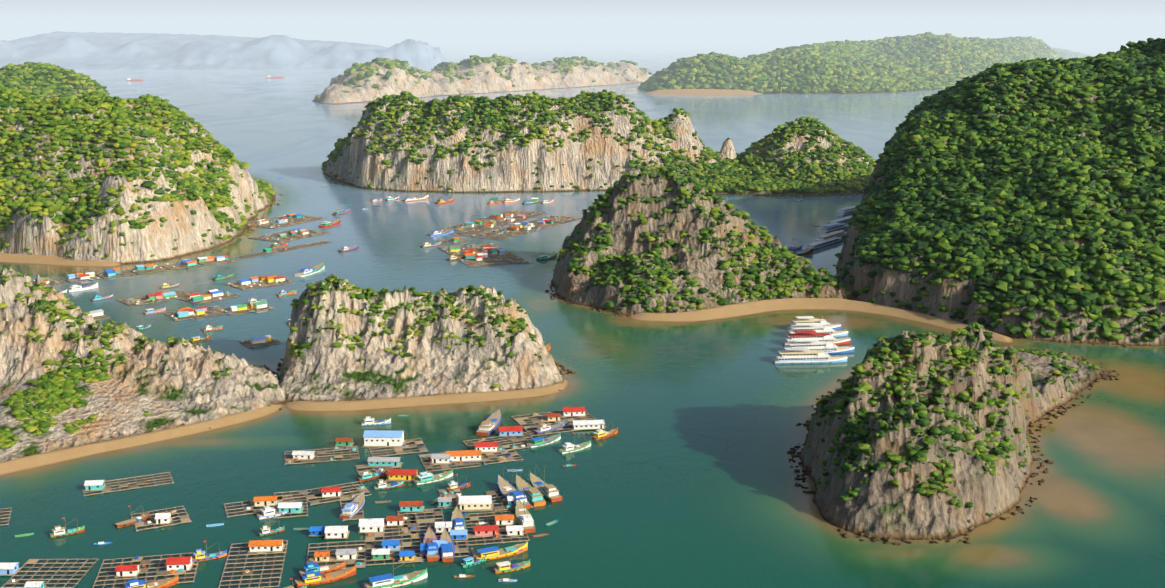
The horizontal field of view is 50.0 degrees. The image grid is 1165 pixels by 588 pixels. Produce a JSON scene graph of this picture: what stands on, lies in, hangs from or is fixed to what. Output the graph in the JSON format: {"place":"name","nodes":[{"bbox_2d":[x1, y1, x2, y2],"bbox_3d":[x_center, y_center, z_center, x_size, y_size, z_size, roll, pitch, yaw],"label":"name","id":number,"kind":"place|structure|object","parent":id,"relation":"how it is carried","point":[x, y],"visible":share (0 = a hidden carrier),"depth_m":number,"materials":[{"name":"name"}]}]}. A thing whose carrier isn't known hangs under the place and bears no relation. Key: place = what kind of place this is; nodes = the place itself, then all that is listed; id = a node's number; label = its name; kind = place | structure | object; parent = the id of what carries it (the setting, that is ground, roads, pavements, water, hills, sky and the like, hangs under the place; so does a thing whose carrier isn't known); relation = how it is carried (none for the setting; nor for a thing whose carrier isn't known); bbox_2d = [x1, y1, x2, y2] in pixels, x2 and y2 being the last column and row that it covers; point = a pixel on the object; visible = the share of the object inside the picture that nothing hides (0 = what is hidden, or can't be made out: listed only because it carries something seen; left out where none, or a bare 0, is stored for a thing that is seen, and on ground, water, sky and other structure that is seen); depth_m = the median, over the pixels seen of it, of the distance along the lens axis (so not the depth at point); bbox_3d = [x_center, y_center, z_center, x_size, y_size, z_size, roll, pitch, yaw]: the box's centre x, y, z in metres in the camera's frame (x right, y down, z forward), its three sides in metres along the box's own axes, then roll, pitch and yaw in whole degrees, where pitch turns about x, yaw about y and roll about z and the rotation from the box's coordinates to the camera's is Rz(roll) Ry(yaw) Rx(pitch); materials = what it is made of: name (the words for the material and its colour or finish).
{"place":"outdoors","nodes":[
{"label":"outdoors","id":0,"kind":"place"},
{"bbox_2d":[0,253,120,266],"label":"beach sand","id":1,"kind":"structure","parent":0,"point":[32,259],"depth_m":1063.67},
{"bbox_2d":[0,404,282,475],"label":"beach sand","id":2,"kind":"structure","parent":0,"point":[40,460],"depth_m":609.75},
{"bbox_2d":[285,379,568,411],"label":"beach sand","id":3,"kind":"structure","parent":0,"point":[378,404],"depth_m":675.10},
{"bbox_2d":[0,21,1164,587],"bbox_3d":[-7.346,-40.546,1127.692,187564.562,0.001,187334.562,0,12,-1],"label":"sea water","id":4,"kind":"structure","parent":0,"point":[684,475],"depth_m":669.99,"materials":[{"name":"liquid"}]},
{"bbox_2d":[2,558,98,587],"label":"fish farm raft","id":5,"kind":"object","parent":4,"relation":"on","point":[61,573],"visible":0.88,"depth_m":468.99,"materials":[{"name":"brown wood"}]},
{"bbox_2d":[0,562,20,575],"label":"floating house","id":6,"kind":"structure","parent":5,"relation":"on","point":[9,569],"depth_m":466.08,"materials":[{"name":"white wood"}]},
{"bbox_2d":[0,62,109,99],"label":"island rock","id":7,"kind":"object","parent":4,"relation":"on","point":[9,79],"depth_m":2151.42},
{"bbox_2d":[50,517,84,537],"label":"fishing boat","id":8,"kind":"object","parent":4,"relation":"on","point":[59,531],"visible":0.92,"depth_m":502.37,"materials":[{"name":"green wood"}]},
{"bbox_2d":[62,272,101,282],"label":"fish farm raft","id":9,"kind":"object","parent":4,"relation":"on","point":[78,277],"visible":1,"depth_m":996.53,"materials":[{"name":"brown wood"}]},
{"bbox_2d":[95,268,133,278],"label":"fish farm raft","id":10,"kind":"object","parent":4,"relation":"on","point":[112,273],"visible":0.98,"depth_m":1012.70,"materials":[{"name":"brown wood"}]},
{"bbox_2d":[81,472,173,496],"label":"fish farm raft","id":11,"kind":"object","parent":4,"relation":"on","point":[136,483],"visible":0.85,"depth_m":558.77,"materials":[{"name":"brown wood"}]},
{"bbox_2d":[0,85,275,263],"bbox_3d":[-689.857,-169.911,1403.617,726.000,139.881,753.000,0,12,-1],"label":"island rock","id":12,"kind":"object","parent":4,"relation":"on","point":[37,109],"depth_m":1183.69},
{"bbox_2d":[0,266,286,461],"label":"island rock","id":13,"kind":"object","parent":4,"relation":"on","point":[186,389],"depth_m":668.49,"materials":[{"name":"stone"}]},
{"bbox_2d":[92,552,198,587],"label":"fish farm raft","id":14,"kind":"object","parent":4,"relation":"on","point":[105,578],"visible":0.75,"depth_m":468.57,"materials":[{"name":"brown wood"}]},
{"bbox_2d":[114,564,139,577],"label":"floating house","id":15,"kind":"structure","parent":14,"relation":"on","point":[127,570],"depth_m":464.76,"materials":[{"name":"white wood"}]},
{"bbox_2d":[165,556,194,571],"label":"floating house","id":16,"kind":"structure","parent":14,"relation":"on","point":[177,563],"depth_m":469.73,"materials":[{"name":"red wood"}]},
{"bbox_2d":[127,263,167,273],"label":"fish farm raft","id":17,"kind":"object","parent":4,"relation":"on","point":[145,268],"visible":1,"depth_m":1031.94,"materials":[{"name":"brown wood"}]},
{"bbox_2d":[124,565,178,587],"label":"fishing boat","id":18,"kind":"object","parent":4,"relation":"on","point":[163,583],"visible":1,"depth_m":455.23,"materials":[{"name":"brown wood"}]},
{"bbox_2d":[117,290,188,305],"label":"fish farm raft","id":19,"kind":"object","parent":4,"relation":"on","point":[161,296],"visible":0.96,"depth_m":924.25,"materials":[{"name":"brown wood"}]},
{"bbox_2d":[130,506,191,531],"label":"fish farm raft","id":20,"kind":"object","parent":4,"relation":"on","point":[179,515],"visible":0.75,"depth_m":518.71,"materials":[{"name":"brown wood"}]},
{"bbox_2d":[163,305,227,320],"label":"fish farm raft","id":21,"kind":"object","parent":4,"relation":"on","point":[186,313],"visible":1,"depth_m":875.74,"materials":[{"name":"brown wood"}]},
{"bbox_2d":[177,289,239,303],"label":"fish farm raft","id":22,"kind":"object","parent":4,"relation":"on","point":[209,296],"visible":1,"depth_m":926.62,"materials":[{"name":"brown wood"}]},
{"bbox_2d":[192,541,226,561],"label":"fishing boat","id":23,"kind":"object","parent":4,"relation":"on","point":[199,554],"visible":0.94,"depth_m":479.88,"materials":[{"name":"blue wood"}]},
{"bbox_2d":[196,255,234,265],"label":"fish farm raft","id":24,"kind":"object","parent":4,"relation":"on","point":[212,260],"visible":0.96,"depth_m":1067.78,"materials":[{"name":"brown wood"}]},
{"bbox_2d":[0,31,449,69],"bbox_3d":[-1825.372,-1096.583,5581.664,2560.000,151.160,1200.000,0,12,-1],"label":"mountains","id":25,"kind":"structure","parent":4,"relation":"in","point":[108,51],"depth_m":5251.17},
{"bbox_2d":[215,301,273,315],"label":"fish farm raft","id":26,"kind":"object","parent":4,"relation":"on","point":[246,308],"visible":0.98,"depth_m":891.15,"materials":[{"name":"brown wood"}]},
{"bbox_2d":[218,540,287,587],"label":"fish farm raft","id":27,"kind":"object","parent":4,"relation":"on","point":[244,568],"visible":0.88,"depth_m":472.28,"materials":[{"name":"brown wood"}]},
{"bbox_2d":[248,540,284,551],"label":"floating house","id":28,"kind":"structure","parent":27,"relation":"on","point":[266,545],"depth_m":486.37,"materials":[{"name":"white wood"}]},
{"bbox_2d":[223,275,294,289],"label":"fish farm raft","id":29,"kind":"object","parent":4,"relation":"on","point":[256,282],"visible":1,"depth_m":980.94,"materials":[{"name":"brown wood"}]},
{"bbox_2d":[223,495,294,517],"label":"fish farm raft","id":30,"kind":"object","parent":4,"relation":"on","point":[241,508],"visible":0.44,"depth_m":530.00,"materials":[{"name":"brown wood"}]},
{"bbox_2d":[239,335,280,347],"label":"fish farm raft","id":31,"kind":"object","parent":4,"relation":"on","point":[259,341],"visible":1,"depth_m":799.14,"materials":[{"name":"brown wood"}]},
{"bbox_2d":[257,495,289,518],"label":"fishing boat","id":32,"kind":"object","parent":4,"relation":"on","point":[269,512],"visible":0.58,"depth_m":521.09,"materials":[{"name":"white wood"}]},
{"bbox_2d":[237,241,331,258],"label":"fish farm raft","id":33,"kind":"object","parent":4,"relation":"on","point":[267,251],"visible":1,"depth_m":1120.57,"materials":[{"name":"brown wood"}]},
{"bbox_2d":[246,213,324,228],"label":"fish farm raft","id":34,"kind":"object","parent":4,"relation":"on","point":[283,221],"visible":0.96,"depth_m":1272.87,"materials":[{"name":"brown wood"}]},
{"bbox_2d":[248,228,331,242],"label":"fish farm raft","id":35,"kind":"object","parent":4,"relation":"on","point":[294,234],"visible":1,"depth_m":1194.84,"materials":[{"name":"brown wood"}]},
{"bbox_2d":[273,490,308,518],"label":"fish farm raft","id":36,"kind":"object","parent":4,"relation":"on","point":[298,496],"visible":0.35,"depth_m":538.13,"materials":[{"name":"brown wood"}]},
{"bbox_2d":[277,502,303,513],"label":"floating house","id":37,"kind":"structure","parent":36,"relation":"on","point":[293,507],"depth_m":524.25,"materials":[{"name":"wood"}]},
{"bbox_2d":[284,446,359,464],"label":"fish farm raft","id":38,"kind":"object","parent":4,"relation":"on","point":[338,454],"visible":0.83,"depth_m":593.57,"materials":[{"name":"brown wood"}]},
{"bbox_2d":[299,551,345,576],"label":"fishing boat","id":39,"kind":"object","parent":4,"relation":"on","point":[310,566],"visible":0.83,"depth_m":468.36,"materials":[{"name":"brown wood"}]},
{"bbox_2d":[295,555,355,587],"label":"fishing boat","id":40,"kind":"object","parent":4,"relation":"on","point":[311,578],"visible":0.98,"depth_m":460.48,"materials":[{"name":"brown wood"}]},
{"bbox_2d":[306,540,365,568],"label":"fish farm raft","id":41,"kind":"object","parent":4,"relation":"on","point":[360,547],"visible":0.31,"depth_m":487.51,"materials":[{"name":"brown wood"}]},
{"bbox_2d":[335,549,358,560],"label":"floating house","id":42,"kind":"structure","parent":41,"relation":"on","point":[349,554],"depth_m":479.07,"materials":[{"name":"white wood"}]},
{"bbox_2d":[302,481,371,505],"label":"fish farm raft","id":43,"kind":"object","parent":4,"relation":"on","point":[312,497],"visible":0.54,"depth_m":546.98,"materials":[{"name":"brown wood"}]},
{"bbox_2d":[324,526,349,538],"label":"floating house","id":44,"kind":"structure","parent":4,"relation":"on","point":[337,532],"depth_m":498.87,"materials":[{"name":"white wood"}]},
{"bbox_2d":[339,495,364,520],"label":"fish farm raft","id":45,"kind":"object","parent":4,"relation":"on","point":[343,501],"visible":0.44,"depth_m":529.34,"materials":[{"name":"brown wood"}]},
{"bbox_2d":[340,486,365,518],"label":"fishing boat","id":46,"kind":"object","parent":4,"relation":"on","point":[353,507],"visible":0.98,"depth_m":524.22,"materials":[{"name":"blue wood"}]},
{"bbox_2d":[361,430,405,447],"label":"floating house","id":47,"kind":"structure","parent":4,"relation":"on","point":[376,438],"depth_m":606.14,"materials":[{"name":"paint"}]},
{"bbox_2d":[367,457,402,467],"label":"floating house","id":48,"kind":"structure","parent":4,"relation":"on","point":[387,461],"depth_m":579.02,"materials":[{"name":"paint"}]},
{"bbox_2d":[364,516,423,565],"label":"fish farm raft","id":49,"kind":"object","parent":4,"relation":"on","point":[409,539],"visible":0.65,"depth_m":495.93,"materials":[{"name":"brown wood"}]},
{"bbox_2d":[358,518,385,532],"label":"floating house","id":50,"kind":"structure","parent":49,"relation":"on","point":[375,525],"depth_m":504.68,"materials":[{"name":"white wood"}]},
{"bbox_2d":[364,557,426,587],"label":"fishing boat","id":51,"kind":"object","parent":4,"relation":"on","point":[390,580],"visible":0.98,"depth_m":458.29,"materials":[{"name":"white wood"}]},
{"bbox_2d":[368,438,427,456],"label":"fish farm raft","id":52,"kind":"object","parent":4,"relation":"on","point":[410,446],"visible":0.69,"depth_m":601.84,"materials":[{"name":"brown wood"}]},
{"bbox_2d":[386,469,417,481],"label":"floating house","id":53,"kind":"structure","parent":4,"relation":"on","point":[406,475],"depth_m":561.84,"materials":[{"name":"yellow wood"}]},
{"bbox_2d":[397,508,443,534],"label":"fish farm raft","id":54,"kind":"object","parent":4,"relation":"on","point":[428,517],"visible":0.48,"depth_m":518.53,"materials":[{"name":"brown wood"}]},
{"bbox_2d":[399,501,424,511],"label":"floating house","id":55,"kind":"structure","parent":54,"relation":"on","point":[411,506],"depth_m":525.89,"materials":[{"name":"teal wood"}]},
{"bbox_2d":[274,359,575,397],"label":"shoreline rocks","id":56,"kind":"object","parent":4,"relation":"on","point":[279,364],"visible":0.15,"depth_m":732.00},
{"bbox_2d":[279,274,563,401],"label":"island rock","id":57,"kind":"object","parent":56,"relation":"on","point":[323,369],"depth_m":707.82,"materials":[{"name":"stone"}]},
{"bbox_2d":[422,525,440,561],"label":"fishing boat","id":58,"kind":"object","parent":4,"relation":"on","point":[433,551],"visible":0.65,"depth_m":483.00,"materials":[{"name":"blue wood"}]},
{"bbox_2d":[414,461,452,484],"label":"fishing boat","id":59,"kind":"object","parent":4,"relation":"on","point":[425,477],"visible":0.9,"depth_m":560.78,"materials":[{"name":"green wood"}]},
{"bbox_2d":[418,535,469,560],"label":"fish farm raft","id":60,"kind":"object","parent":4,"relation":"on","point":[461,548],"visible":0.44,"depth_m":488.26,"materials":[{"name":"brown wood"}]},
{"bbox_2d":[439,523,454,561],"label":"fishing boat","id":61,"kind":"object","parent":4,"relation":"on","point":[447,552],"visible":0.77,"depth_m":483.40,"materials":[{"name":"blue wood"}]},
{"bbox_2d":[417,452,480,471],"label":"fish farm raft","id":62,"kind":"object","parent":4,"relation":"on","point":[425,459],"visible":0.46,"depth_m":581.39,"materials":[{"name":"brown wood"}]},
{"bbox_2d":[445,450,482,462],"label":"floating house","id":63,"kind":"structure","parent":62,"relation":"on","point":[469,455],"depth_m":586.26,"materials":[{"name":"paint"}]},
{"bbox_2d":[437,488,461,508],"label":"fish farm raft","id":64,"kind":"object","parent":4,"relation":"on","point":[454,494],"visible":0.54,"depth_m":543.34,"materials":[{"name":"brown wood"}]},
{"bbox_2d":[450,502,466,529],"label":"fishing boat","id":65,"kind":"object","parent":4,"relation":"on","point":[457,518],"visible":0.77,"depth_m":510.53,"materials":[{"name":"brown wood"}]},
{"bbox_2d":[458,495,493,511],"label":"floating house","id":66,"kind":"structure","parent":4,"relation":"on","point":[481,503],"depth_m":527.80,"materials":[{"name":"white wood"}]},
{"bbox_2d":[312,54,651,103],"bbox_3d":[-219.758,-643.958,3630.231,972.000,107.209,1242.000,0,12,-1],"label":"island rock","id":67,"kind":"object","parent":4,"relation":"on","point":[486,78],"depth_m":3527.73,"materials":[{"name":"stone"}]},
{"bbox_2d":[437,243,529,267],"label":"fish farm raft","id":68,"kind":"object","parent":4,"relation":"on","point":[485,254],"visible":0.98,"depth_m":1091.86,"materials":[{"name":"brown wood"}]},
{"bbox_2d":[476,403,502,435],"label":"fishing boat","id":69,"kind":"object","parent":4,"relation":"on","point":[489,425],"visible":0.98,"depth_m":629.24,"materials":[{"name":"brown wood"}]},
{"bbox_2d":[437,210,546,235],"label":"fish farm raft","id":70,"kind":"object","parent":4,"relation":"on","point":[494,221],"visible":0.94,"depth_m":1262.11,"materials":[{"name":"brown wood"}]},
{"bbox_2d":[463,510,529,545],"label":"fish farm raft","id":71,"kind":"object","parent":4,"relation":"on","point":[472,521],"visible":0.44,"depth_m":506.18,"materials":[{"name":"brown wood"}]},
{"bbox_2d":[473,525,498,536],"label":"floating house","id":72,"kind":"structure","parent":71,"relation":"on","point":[487,530],"depth_m":501.31,"materials":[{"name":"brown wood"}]},
{"bbox_2d":[473,531,527,560],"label":"fishing boat","id":73,"kind":"object","parent":4,"relation":"on","point":[493,552],"visible":0.96,"depth_m":482.23,"materials":[{"name":"yellow wood"}]},
{"bbox_2d":[462,432,541,452],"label":"fish farm raft","id":74,"kind":"object","parent":4,"relation":"on","point":[512,442],"visible":0.52,"depth_m":612.96,"materials":[{"name":"brown wood"}]},
{"bbox_2d":[498,426,522,436],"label":"floating house","id":75,"kind":"structure","parent":74,"relation":"on","point":[504,431],"depth_m":621.38,"materials":[{"name":"blue wood"}]},
{"bbox_2d":[482,449,523,464],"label":"fish farm raft","id":76,"kind":"object","parent":4,"relation":"on","point":[501,457],"visible":0.83,"depth_m":590.64,"materials":[{"name":"brown wood"}]},
{"bbox_2d":[485,488,533,511],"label":"fish farm raft","id":77,"kind":"object","parent":4,"relation":"on","point":[499,501],"visible":0.46,"depth_m":535.82,"materials":[{"name":"brown wood"}]},
{"bbox_2d":[493,550,529,573],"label":"fishing boat","id":78,"kind":"object","parent":4,"relation":"on","point":[504,566],"visible":0.96,"depth_m":470.26,"materials":[{"name":"yellow wood"}]},
{"bbox_2d":[497,467,530,508],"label":"fishing boat","id":79,"kind":"object","parent":4,"relation":"on","point":[506,488],"visible":0.79,"depth_m":542.48,"materials":[{"name":"brown wood"}]},
{"bbox_2d":[515,495,534,532],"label":"fishing boat","id":80,"kind":"object","parent":4,"relation":"on","point":[523,517],"visible":0.98,"depth_m":511.61,"materials":[{"name":"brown wood"}]},
{"bbox_2d":[469,215,581,239],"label":"fish farm raft","id":81,"kind":"object","parent":4,"relation":"on","point":[524,228],"visible":0.98,"depth_m":1232.18,"materials":[{"name":"brown wood"}]},
{"bbox_2d":[516,466,545,506],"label":"fishing boat","id":82,"kind":"object","parent":4,"relation":"on","point":[534,496],"visible":0.94,"depth_m":538.65,"materials":[{"name":"brown wood"}]},
{"bbox_2d":[527,426,560,447],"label":"fishing boat","id":83,"kind":"object","parent":4,"relation":"on","point":[536,442],"visible":0.9,"depth_m":609.47,"materials":[{"name":"green wood"}]},
{"bbox_2d":[530,466,561,501],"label":"fishing boat","id":84,"kind":"object","parent":4,"relation":"on","point":[549,492],"visible":0.85,"depth_m":543.73,"materials":[{"name":"brown wood"}]},
{"bbox_2d":[533,412,567,434],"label":"fishing boat","id":85,"kind":"object","parent":4,"relation":"on","point":[540,429],"visible":0.77,"depth_m":628.47,"materials":[{"name":"blue wood"}]},
{"bbox_2d":[511,410,605,436],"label":"fish farm raft","id":86,"kind":"object","parent":4,"relation":"on","point":[528,423],"visible":0.48,"depth_m":643.67,"materials":[{"name":"brown wood"}]},
{"bbox_2d":[572,420,604,429],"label":"floating house","id":87,"kind":"structure","parent":86,"relation":"on","point":[586,424],"depth_m":631.55,"materials":[{"name":"paint"}]},
{"bbox_2d":[558,432,590,453],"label":"fishing boat","id":88,"kind":"object","parent":4,"relation":"on","point":[568,447],"visible":1,"depth_m":600.26,"materials":[{"name":"white wood"}]},
{"bbox_2d":[321,166,864,195],"bbox_3d":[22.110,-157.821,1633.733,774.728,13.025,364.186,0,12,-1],"label":"island boulders","id":89,"kind":"object","parent":4,"relation":"on","point":[581,187],"visible":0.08,"depth_m":1492.05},
{"bbox_2d":[322,89,876,195],"bbox_3d":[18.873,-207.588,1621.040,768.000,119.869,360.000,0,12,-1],"label":"island rock","id":90,"kind":"object","parent":89,"relation":"on","point":[610,153],"depth_m":1524.44,"materials":[{"name":"stone"}]},
{"bbox_2d":[551,167,851,314],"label":"island rock","id":91,"kind":"object","parent":4,"relation":"on","point":[699,262],"depth_m":938.16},
{"bbox_2d":[773,347,846,363],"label":"tour boat","id":92,"kind":"object","parent":4,"relation":"on","point":[799,355],"visible":0.98,"depth_m":752.88,"materials":[{"name":"white wood"}]},
{"bbox_2d":[787,316,840,329],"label":"tour boat","id":93,"kind":"object","parent":4,"relation":"on","point":[807,319],"visible":0.54,"depth_m":833.72,"materials":[{"name":"white wood"}]},
{"bbox_2d":[782,330,850,345],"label":"tour boat","id":94,"kind":"object","parent":4,"relation":"on","point":[810,334],"visible":0.73,"depth_m":795.93,"materials":[{"name":"white wood"}]},
{"bbox_2d":[785,323,847,336],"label":"tour boat","id":95,"kind":"object","parent":4,"relation":"on","point":[819,329],"visible":0.65,"depth_m":815.39,"materials":[{"name":"white wood"}]},
{"bbox_2d":[782,338,853,353],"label":"tour boat","id":96,"kind":"object","parent":4,"relation":"on","point":[824,346],"visible":0.81,"depth_m":774.68,"materials":[{"name":"white wood"}]},
{"bbox_2d":[817,222,848,235],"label":"tour boat","id":97,"kind":"object","parent":4,"relation":"on","point":[831,227],"visible":0.88,"depth_m":1209.75,"materials":[{"name":"white wood"}]},
{"bbox_2d":[637,32,1093,93],"bbox_3d":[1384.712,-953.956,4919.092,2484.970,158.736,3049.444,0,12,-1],"label":"island rock","id":98,"kind":"object","parent":4,"relation":"on","point":[889,73],"depth_m":3685.08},
{"bbox_2d":[787,349,1118,544],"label":"shoreline rocks","id":99,"kind":"object","parent":4,"relation":"in","point":[969,521],"visible":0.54,"depth_m":582.83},
{"bbox_2d":[799,322,1110,539],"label":"island rock","id":100,"kind":"object","parent":4,"relation":"in","point":[878,506],"depth_m":547.49,"materials":[{"name":"stone"}]},
{"bbox_2d":[835,38,1164,345],"bbox_3d":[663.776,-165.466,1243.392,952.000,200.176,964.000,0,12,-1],"label":"island rock","id":101,"kind":"object","parent":4,"relation":"on","point":[1093,160],"depth_m":929.21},
{"bbox_2d":[0,0,1164,20],"label":"sky","id":102,"kind":"structure","parent":0,"point":[10,10],"materials":[{"name":"white"}]},
{"bbox_2d":[643,89,761,94],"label":"beach sand","id":103,"kind":"structure","parent":0,"point":[699,92],"depth_m":3433.28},
{"bbox_2d":[629,298,1012,342],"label":"beach sand","id":104,"kind":"structure","parent":0,"point":[736,310],"depth_m":879.88,"materials":[{"name":"sand"}]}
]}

